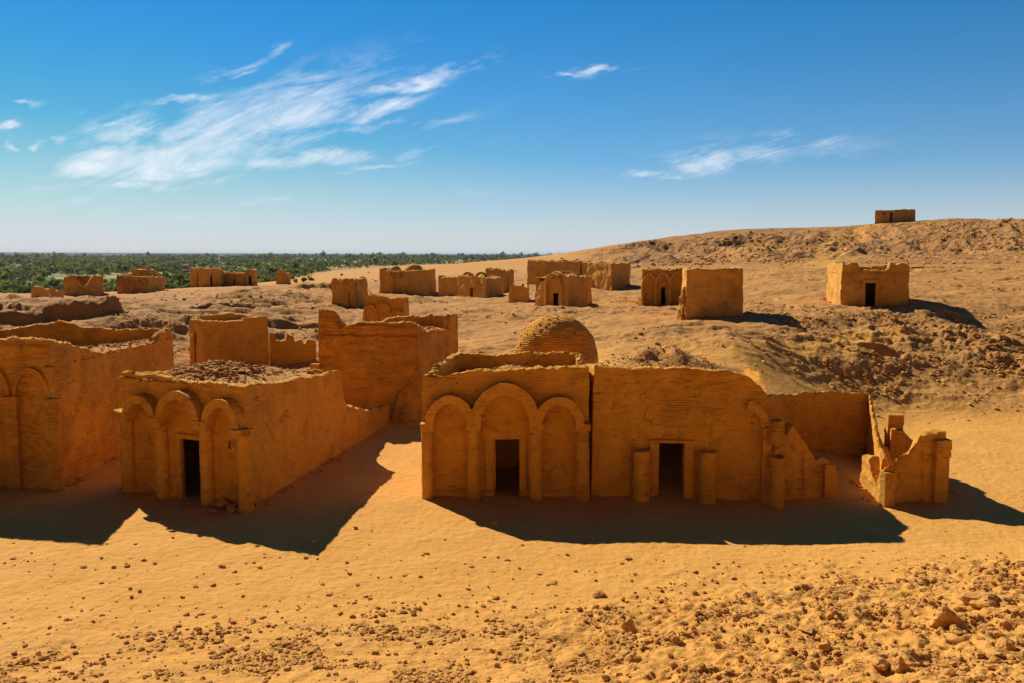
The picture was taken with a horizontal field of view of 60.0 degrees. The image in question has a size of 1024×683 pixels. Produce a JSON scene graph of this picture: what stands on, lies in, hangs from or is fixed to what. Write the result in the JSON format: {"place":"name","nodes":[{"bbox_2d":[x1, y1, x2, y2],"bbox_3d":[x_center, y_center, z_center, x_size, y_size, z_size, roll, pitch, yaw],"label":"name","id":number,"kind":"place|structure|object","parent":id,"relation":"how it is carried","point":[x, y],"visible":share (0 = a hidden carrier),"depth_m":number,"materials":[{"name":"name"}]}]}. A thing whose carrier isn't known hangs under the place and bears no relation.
{"place":"outdoors","nodes":[
{"label":"outdoors","id":0,"kind":"place"},
{"bbox_2d":[0,218,1023,682],"bbox_3d":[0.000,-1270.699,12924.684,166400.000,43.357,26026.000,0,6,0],"label":"ground","id":1,"kind":"structure","parent":0,"point":[372,482],"depth_m":27.85,"materials":[{"name":"beige sand"}]},
{"bbox_2d":[3,284,16,290],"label":"tree","id":2,"kind":"object","parent":1,"relation":"on","point":[6,287],"visible":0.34,"depth_m":429.56,"materials":[{"name":"green plant"}]},
{"bbox_2d":[13,285,30,292],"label":"tree","id":3,"kind":"object","parent":1,"relation":"on","point":[18,288],"visible":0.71,"depth_m":382.72,"materials":[{"name":"green plant"}]},
{"bbox_2d":[21,658,29,663],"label":"loose stone","id":4,"kind":"object","parent":1,"relation":"on","point":[25,661],"visible":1,"depth_m":18.39,"materials":[{"name":"brown stone"}]},
{"bbox_2d":[31,286,49,297],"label":"ruined building","id":5,"kind":"structure","parent":1,"relation":"on","point":[38,291],"depth_m":120.65,"materials":[{"name":"brick"}]},
{"bbox_2d":[50,287,63,297],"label":"ruined building","id":6,"kind":"structure","parent":1,"relation":"on","point":[56,293],"depth_m":125.29,"materials":[{"name":"brick"}]},
{"bbox_2d":[63,274,103,295],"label":"mudbrick tomb","id":7,"kind":"object","parent":1,"relation":"on","point":[78,285],"visible":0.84,"depth_m":137.80,"materials":[{"name":"brick"}]},
{"bbox_2d":[0,320,174,491],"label":"mudbrick tomb","id":8,"kind":"object","parent":1,"relation":"on","point":[60,392],"visible":0.89,"depth_m":33.47,"materials":[{"name":"brick"}]},
{"bbox_2d":[104,287,112,291],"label":"tree","id":9,"kind":"object","parent":1,"relation":"on","point":[107,289],"visible":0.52,"depth_m":390.96,"materials":[{"name":"green plant"}]},
{"bbox_2d":[116,269,164,293],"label":"mudbrick tomb","id":10,"kind":"object","parent":1,"relation":"on","point":[136,281],"visible":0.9,"depth_m":139.75,"materials":[{"name":"brick"}]},
{"bbox_2d":[182,265,189,268],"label":"farm house","id":11,"kind":"structure","parent":1,"relation":"on","point":[185,266],"depth_m":1251.20,"materials":[{"name":"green concrete"}]},
{"bbox_2d":[190,267,197,287],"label":"mudbrick tomb","id":12,"kind":"object","parent":1,"relation":"on","point":[193,277],"visible":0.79,"depth_m":170.68,"materials":[{"name":"brick"}]},
{"bbox_2d":[198,268,222,286],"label":"mudbrick tomb","id":13,"kind":"object","parent":1,"relation":"on","point":[207,277],"visible":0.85,"depth_m":166.82,"materials":[{"name":"brick"}]},
{"bbox_2d":[209,508,217,512],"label":"loose stone","id":14,"kind":"object","parent":1,"relation":"on","point":[213,510],"visible":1,"depth_m":29.73,"materials":[{"name":"stone"}]},
{"bbox_2d":[218,500,226,506],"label":"loose stone","id":15,"kind":"object","parent":1,"relation":"on","point":[222,503],"visible":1,"depth_m":30.07,"materials":[{"name":"stone"}]},
{"bbox_2d":[227,506,235,512],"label":"loose stone","id":16,"kind":"object","parent":1,"relation":"on","point":[231,509],"visible":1,"depth_m":29.74,"materials":[{"name":"stone"}]},
{"bbox_2d":[223,271,244,285],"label":"mudbrick tomb","id":17,"kind":"object","parent":1,"relation":"on","point":[234,278],"visible":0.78,"depth_m":168.26,"materials":[{"name":"brick"}]},
{"bbox_2d":[112,360,388,511],"bbox_3d":[-10.460,2.888,37.765,6.009,5.207,16.144,1,6,9],"label":"mudbrick tomb","id":18,"kind":"object","parent":1,"relation":"on","point":[248,436],"visible":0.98,"depth_m":31.73,"materials":[{"name":"brick"}]},
{"bbox_2d":[244,269,257,285],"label":"mudbrick tomb","id":19,"kind":"object","parent":1,"relation":"on","point":[250,276],"visible":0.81,"depth_m":166.87,"materials":[{"name":"brick"}]},
{"bbox_2d":[189,312,315,365],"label":"mudbrick tomb","id":20,"kind":"object","parent":1,"relation":"on","point":[226,337],"visible":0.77,"depth_m":56.25,"materials":[{"name":"brick"}]},
{"bbox_2d":[0,250,558,288],"bbox_3d":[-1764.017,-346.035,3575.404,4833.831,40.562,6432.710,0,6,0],"label":"distant wood","id":21,"kind":"object","parent":1,"relation":"on","point":[292,265],"visible":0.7,"depth_m":1485.84,"materials":[{"name":"green plant"}]},
{"bbox_2d":[276,269,290,284],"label":"ruined building","id":22,"kind":"structure","parent":1,"relation":"on","point":[283,277],"depth_m":167.26,"materials":[{"name":"brick"}]},
{"bbox_2d":[283,666,291,670],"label":"loose stone","id":23,"kind":"object","parent":1,"relation":"on","point":[287,668],"visible":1,"depth_m":18.03,"materials":[{"name":"brown stone"}]},
{"bbox_2d":[330,277,367,307],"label":"mudbrick tomb","id":24,"kind":"object","parent":1,"relation":"on","point":[352,291],"visible":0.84,"depth_m":85.08,"materials":[{"name":"brick"}]},
{"bbox_2d":[310,309,457,425],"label":"mudbrick tomb","id":25,"kind":"object","parent":1,"relation":"on","point":[391,361],"visible":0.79,"depth_m":46.25,"materials":[{"name":"brick"}]},
{"bbox_2d":[363,294,408,321],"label":"mudbrick tomb","id":26,"kind":"object","parent":1,"relation":"on","point":[379,308],"visible":0.51,"depth_m":57.74,"materials":[{"name":"brick"}]},
{"bbox_2d":[379,264,435,295],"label":"mudbrick tomb","id":27,"kind":"object","parent":1,"relation":"on","point":[416,279],"visible":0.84,"depth_m":109.68,"materials":[{"name":"brick"}]},
{"bbox_2d":[438,274,457,296],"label":"ruined building","id":28,"kind":"structure","parent":1,"relation":"on","point":[447,286],"depth_m":104.98,"materials":[{"name":"brick"}]},
{"bbox_2d":[457,271,503,297],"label":"mudbrick tomb","id":29,"kind":"object","parent":1,"relation":"on","point":[477,285],"visible":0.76,"depth_m":100.91,"materials":[{"name":"brick"}]},
{"bbox_2d":[491,520,498,524],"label":"loose stone","id":30,"kind":"object","parent":1,"relation":"on","point":[495,522],"visible":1,"depth_m":28.57,"materials":[{"name":"brown stone"}]},
{"bbox_2d":[31,221,960,514],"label":"fallen rubble","id":31,"kind":"object","parent":1,"relation":"on","point":[337,459],"visible":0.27,"depth_m":32.93,"materials":[{"name":"stone"}]},
{"bbox_2d":[494,663,500,668],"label":"loose stone","id":32,"kind":"object","parent":1,"relation":"on","point":[497,665],"visible":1,"depth_m":17.69,"materials":[{"name":"brown stone"}]},
{"bbox_2d":[485,267,513,292],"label":"mudbrick tomb","id":33,"kind":"object","parent":1,"relation":"on","point":[508,276],"visible":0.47,"depth_m":110.39,"materials":[{"name":"brick"}]},
{"bbox_2d":[420,351,590,501],"bbox_3d":[-0.178,3.234,33.121,6.152,5.421,4.176,0,6,0],"label":"mudbrick tomb","id":34,"kind":"object","parent":1,"relation":"on","point":[485,416],"visible":0.96,"depth_m":31.59,"materials":[{"name":"brick"}]},
{"bbox_2d":[0,261,1023,415],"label":"desert rubble","id":35,"kind":"object","parent":1,"relation":"on","point":[316,329],"visible":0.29,"depth_m":68.17,"materials":[{"name":"brown stone"}]},
{"bbox_2d":[513,652,521,657],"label":"loose stone","id":36,"kind":"object","parent":1,"relation":"on","point":[517,654],"visible":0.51,"depth_m":18.37,"materials":[{"name":"beige stone"}]},
{"bbox_2d":[509,283,528,302],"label":"ruined building","id":37,"kind":"structure","parent":1,"relation":"on","point":[518,293],"depth_m":87.57,"materials":[{"name":"brick"}]},
{"bbox_2d":[529,653,539,660],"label":"loose stone","id":38,"kind":"object","parent":1,"relation":"on","point":[534,655],"visible":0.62,"depth_m":18.04,"materials":[{"name":"beige stone"}]},
{"bbox_2d":[513,314,597,363],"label":"domed tomb","id":39,"kind":"object","parent":1,"relation":"on","point":[554,332],"visible":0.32,"depth_m":41.88,"materials":[{"name":"brick"}]},
{"bbox_2d":[527,259,590,284],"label":"mudbrick tomb","id":40,"kind":"object","parent":1,"relation":"on","point":[539,268],"visible":0.55,"depth_m":119.54,"materials":[{"name":"brick"}]},
{"bbox_2d":[535,271,591,306],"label":"mudbrick tomb","id":41,"kind":"object","parent":1,"relation":"on","point":[567,288],"visible":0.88,"depth_m":79.50,"materials":[{"name":"brick"}]},
{"bbox_2d":[564,663,574,668],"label":"loose stone","id":42,"kind":"object","parent":1,"relation":"on","point":[569,666],"visible":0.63,"depth_m":17.20,"materials":[{"name":"brown stone"}]},
{"bbox_2d":[592,590,605,597],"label":"loose stone","id":43,"kind":"object","parent":1,"relation":"on","point":[600,593],"visible":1,"depth_m":22.35,"materials":[{"name":"beige stone"}]},
{"bbox_2d":[600,674,609,681],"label":"loose stone","id":44,"kind":"object","parent":1,"relation":"on","point":[605,678],"visible":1,"depth_m":16.26,"materials":[{"name":"brown stone"}]},
{"bbox_2d":[582,261,630,290],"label":"mudbrick tomb","id":45,"kind":"object","parent":1,"relation":"on","point":[612,276],"visible":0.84,"depth_m":112.59,"materials":[{"name":"brick"}]},
{"bbox_2d":[604,650,615,660],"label":"loose stone","id":46,"kind":"object","parent":1,"relation":"on","point":[608,654],"visible":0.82,"depth_m":17.80,"materials":[{"name":"beige stone"}]},
{"bbox_2d":[619,650,628,656],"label":"loose stone","id":47,"kind":"object","parent":1,"relation":"on","point":[623,653],"visible":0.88,"depth_m":18.15,"materials":[{"name":"beige stone"}]},
{"bbox_2d":[621,618,635,632],"bbox_3d":[2.574,6.321,19.745,0.359,0.357,0.217,5,8,41],"label":"loose stone","id":48,"kind":"object","parent":1,"relation":"on","point":[628,625],"visible":0.97,"depth_m":19.69,"materials":[{"name":"brown stone"}]},
{"bbox_2d":[624,653,636,661],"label":"loose stone","id":49,"kind":"object","parent":1,"relation":"on","point":[630,657],"visible":0.94,"depth_m":17.51,"materials":[{"name":"beige stone"}]},
{"bbox_2d":[640,267,690,305],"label":"mudbrick tomb","id":50,"kind":"object","parent":1,"relation":"on","point":[658,284],"visible":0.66,"depth_m":80.11,"materials":[{"name":"brick"}]},
{"bbox_2d":[669,661,677,666],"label":"loose stone","id":51,"kind":"object","parent":1,"relation":"on","point":[673,664],"visible":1,"depth_m":16.34,"materials":[{"name":"beige stone"}]},
{"bbox_2d":[670,635,680,644],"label":"loose stone","id":52,"kind":"object","parent":1,"relation":"on","point":[675,639],"visible":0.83,"depth_m":18.32,"materials":[{"name":"brown stone"}]},
{"bbox_2d":[584,345,771,504],"bbox_3d":[6.142,3.037,33.746,7.219,5.702,6.324,0,6,0],"label":"mudbrick tomb","id":53,"kind":"object","parent":1,"relation":"on","point":[644,402],"visible":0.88,"depth_m":31.35,"materials":[{"name":"brick"}]},
{"bbox_2d":[690,590,697,594],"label":"loose stone","id":54,"kind":"object","parent":1,"relation":"on","point":[693,592],"visible":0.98,"depth_m":22.38,"materials":[{"name":"beige stone"}]},
{"bbox_2d":[698,662,705,669],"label":"loose stone","id":55,"kind":"object","parent":1,"relation":"on","point":[702,665],"visible":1,"depth_m":16.21,"materials":[{"name":"beige stone"}]},
{"bbox_2d":[676,267,742,319],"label":"mudbrick tomb","id":56,"kind":"object","parent":1,"relation":"on","point":[710,293],"visible":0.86,"depth_m":60.00,"materials":[{"name":"brick"}]},
{"bbox_2d":[732,610,741,620],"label":"loose stone","id":57,"kind":"object","parent":1,"relation":"on","point":[736,616],"visible":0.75,"depth_m":19.96,"materials":[{"name":"beige stone"}]},
{"bbox_2d":[735,655,744,660],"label":"loose stone","id":58,"kind":"object","parent":1,"relation":"on","point":[741,657],"visible":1,"depth_m":16.64,"materials":[{"name":"beige stone"}]},
{"bbox_2d":[775,666,786,672],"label":"loose stone","id":59,"kind":"object","parent":1,"relation":"on","point":[780,669],"visible":1,"depth_m":15.62,"materials":[{"name":"beige stone"}]},
{"bbox_2d":[785,677,797,682],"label":"loose stone","id":60,"kind":"object","parent":1,"relation":"on","point":[790,680],"visible":1,"depth_m":14.86,"materials":[{"name":"beige stone"}]},
{"bbox_2d":[560,217,1023,267],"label":"hill rubble","id":61,"kind":"object","parent":1,"relation":"on","point":[811,250],"visible":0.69,"depth_m":205.59,"materials":[{"name":"brown stone"}]},
{"bbox_2d":[760,418,838,508],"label":"ruined wall","id":62,"kind":"structure","parent":1,"relation":"on","point":[794,468],"depth_m":31.16,"materials":[{"name":"brick"}]},
{"bbox_2d":[797,625,813,634],"bbox_3d":[6.147,6.021,18.499,0.314,0.180,0.534,14,-2,9],"label":"loose stone","id":63,"kind":"object","parent":1,"relation":"on","point":[807,629],"visible":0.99,"depth_m":18.45,"materials":[{"name":"beige stone"}]},
{"bbox_2d":[810,651,817,655],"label":"loose stone","id":64,"kind":"object","parent":1,"relation":"on","point":[814,653],"visible":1,"depth_m":16.71,"materials":[{"name":"beige stone"}]},
{"bbox_2d":[817,642,830,651],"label":"loose stone","id":65,"kind":"object","parent":1,"relation":"on","point":[825,646],"visible":1,"depth_m":16.80,"materials":[{"name":"brown stone"}]},
{"bbox_2d":[826,612,834,618],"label":"loose stone","id":66,"kind":"object","parent":1,"relation":"on","point":[829,615],"visible":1,"depth_m":19.53,"materials":[{"name":"beige stone"}]},
{"bbox_2d":[767,391,894,470],"bbox_3d":[13.045,3.902,35.238,6.004,3.482,4.500,2,6,15],"label":"roofless court","id":67,"kind":"object","parent":1,"relation":"on","point":[844,422],"visible":0.66,"depth_m":36.73,"materials":[{"name":"brick"}]},
{"bbox_2d":[833,621,841,627],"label":"loose stone","id":68,"kind":"object","parent":1,"relation":"on","point":[838,624],"visible":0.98,"depth_m":19.15,"materials":[{"name":"beige stone"}]},
{"bbox_2d":[856,640,865,646],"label":"loose stone","id":69,"kind":"object","parent":1,"relation":"on","point":[859,643],"visible":1,"depth_m":17.20,"materials":[{"name":"beige stone"}]},
{"bbox_2d":[862,620,871,625],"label":"loose stone","id":70,"kind":"object","parent":1,"relation":"on","point":[866,623],"visible":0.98,"depth_m":19.08,"materials":[{"name":"beige stone"}]},
{"bbox_2d":[826,262,909,307],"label":"mudbrick tomb","id":71,"kind":"object","parent":1,"relation":"on","point":[856,284],"visible":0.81,"depth_m":67.61,"materials":[{"name":"brick"}]},
{"bbox_2d":[729,303,1023,423],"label":"rubble scree","id":72,"kind":"structure","parent":1,"relation":"on","point":[907,353],"depth_m":54.25,"materials":[{"name":"brown stone"}]},
{"bbox_2d":[873,657,888,671],"bbox_3d":[6.471,5.689,15.524,0.215,0.279,0.413,4,7,37],"label":"loose stone","id":73,"kind":"object","parent":1,"relation":"on","point":[881,663],"visible":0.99,"depth_m":15.44,"materials":[{"name":"brown stone"}]},
{"bbox_2d":[875,209,914,223],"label":"mudbrick tomb","id":74,"kind":"object","parent":1,"relation":"on","point":[891,216],"visible":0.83,"depth_m":261.70,"materials":[{"name":"brick"}]},
{"bbox_2d":[891,620,901,624],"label":"loose stone","id":75,"kind":"object","parent":1,"relation":"on","point":[896,621],"visible":0.56,"depth_m":19.12,"materials":[{"name":"beige stone"}]},
{"bbox_2d":[894,623,901,629],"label":"loose stone","id":76,"kind":"object","parent":1,"relation":"on","point":[897,626],"visible":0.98,"depth_m":18.16,"materials":[{"name":"beige stone"}]},
{"bbox_2d":[888,656,910,673],"bbox_3d":[6.753,5.665,15.442,0.385,0.377,0.236,-1,6,-9],"label":"loose stone","id":77,"kind":"object","parent":1,"relation":"on","point":[899,665],"visible":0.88,"depth_m":15.40,"materials":[{"name":"brown stone"}]},
{"bbox_2d":[859,412,951,506],"bbox_3d":[14.389,4.500,32.673,2.898,3.085,5.286,2,6,19],"label":"roofless ruin","id":78,"kind":"object","parent":1,"relation":"on","point":[917,470],"visible":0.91,"depth_m":31.04,"materials":[{"name":"brick"}]},
{"bbox_2d":[906,660,914,665],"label":"loose stone","id":79,"kind":"object","parent":1,"relation":"on","point":[909,663],"visible":0.84,"depth_m":15.72,"materials":[{"name":"beige stone"}]},
{"bbox_2d":[909,678,919,682],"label":"loose stone","id":80,"kind":"object","parent":1,"relation":"on","point":[913,680],"visible":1,"depth_m":14.34,"materials":[{"name":"beige stone"}]},
{"bbox_2d":[924,604,967,630],"bbox_3d":[9.042,5.786,18.425,0.844,0.748,0.582,1,6,11],"label":"boulder","id":81,"kind":"object","parent":1,"relation":"on","point":[944,616],"visible":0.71,"depth_m":18.22,"materials":[{"name":"brown stone"}]},
{"bbox_2d":[943,668,955,675],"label":"loose stone","id":82,"kind":"object","parent":1,"relation":"on","point":[950,671],"visible":0.91,"depth_m":14.88,"materials":[{"name":"beige stone"}]},
{"bbox_2d":[949,624,964,633],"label":"loose stone","id":83,"kind":"object","parent":1,"relation":"on","point":[953,627],"visible":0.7,"depth_m":17.92,"materials":[{"name":"beige stone"}]},
{"bbox_2d":[965,566,987,575],"bbox_3d":[11.848,5.863,22.540,0.607,0.377,0.632,-18,1,36],"label":"loose stone","id":84,"kind":"object","parent":1,"relation":"on","point":[974,570],"visible":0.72,"depth_m":22.42,"materials":[{"name":"beige stone"}]},
{"bbox_2d":[956,591,999,608],"bbox_3d":[10.613,5.873,19.910,1.120,0.393,0.691,4,1,17],"label":"boulder","id":85,"kind":"object","parent":1,"relation":"on","point":[980,599],"visible":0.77,"depth_m":19.91,"materials":[{"name":"beige stone"}]},
{"bbox_2d":[975,653,985,657],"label":"loose stone","id":86,"kind":"object","parent":1,"relation":"on","point":[979,655],"visible":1,"depth_m":16.06,"materials":[{"name":"brown stone"}]},
{"bbox_2d":[982,568,998,574],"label":"loose stone","id":87,"kind":"object","parent":1,"relation":"on","point":[989,571],"visible":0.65,"depth_m":22.18,"materials":[{"name":"beige stone"}]},
{"bbox_2d":[995,637,1017,651],"bbox_3d":[9.153,5.671,16.483,0.387,0.321,0.388,-2,6,-19],"label":"boulder","id":88,"kind":"object","parent":1,"relation":"on","point":[1004,643],"visible":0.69,"depth_m":16.37,"materials":[{"name":"beige stone"}]},
{"bbox_2d":[0,504,1023,682],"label":"gravel","id":89,"kind":"structure","parent":0,"point":[445,671],"depth_m":18.85,"materials":[{"name":"brown gravel"}]},
{"bbox_2d":[0,0,1023,253],"label":"sky","id":90,"kind":"structure","parent":0,"point":[127,126],"materials":[{"name":"blue"}]}
]}

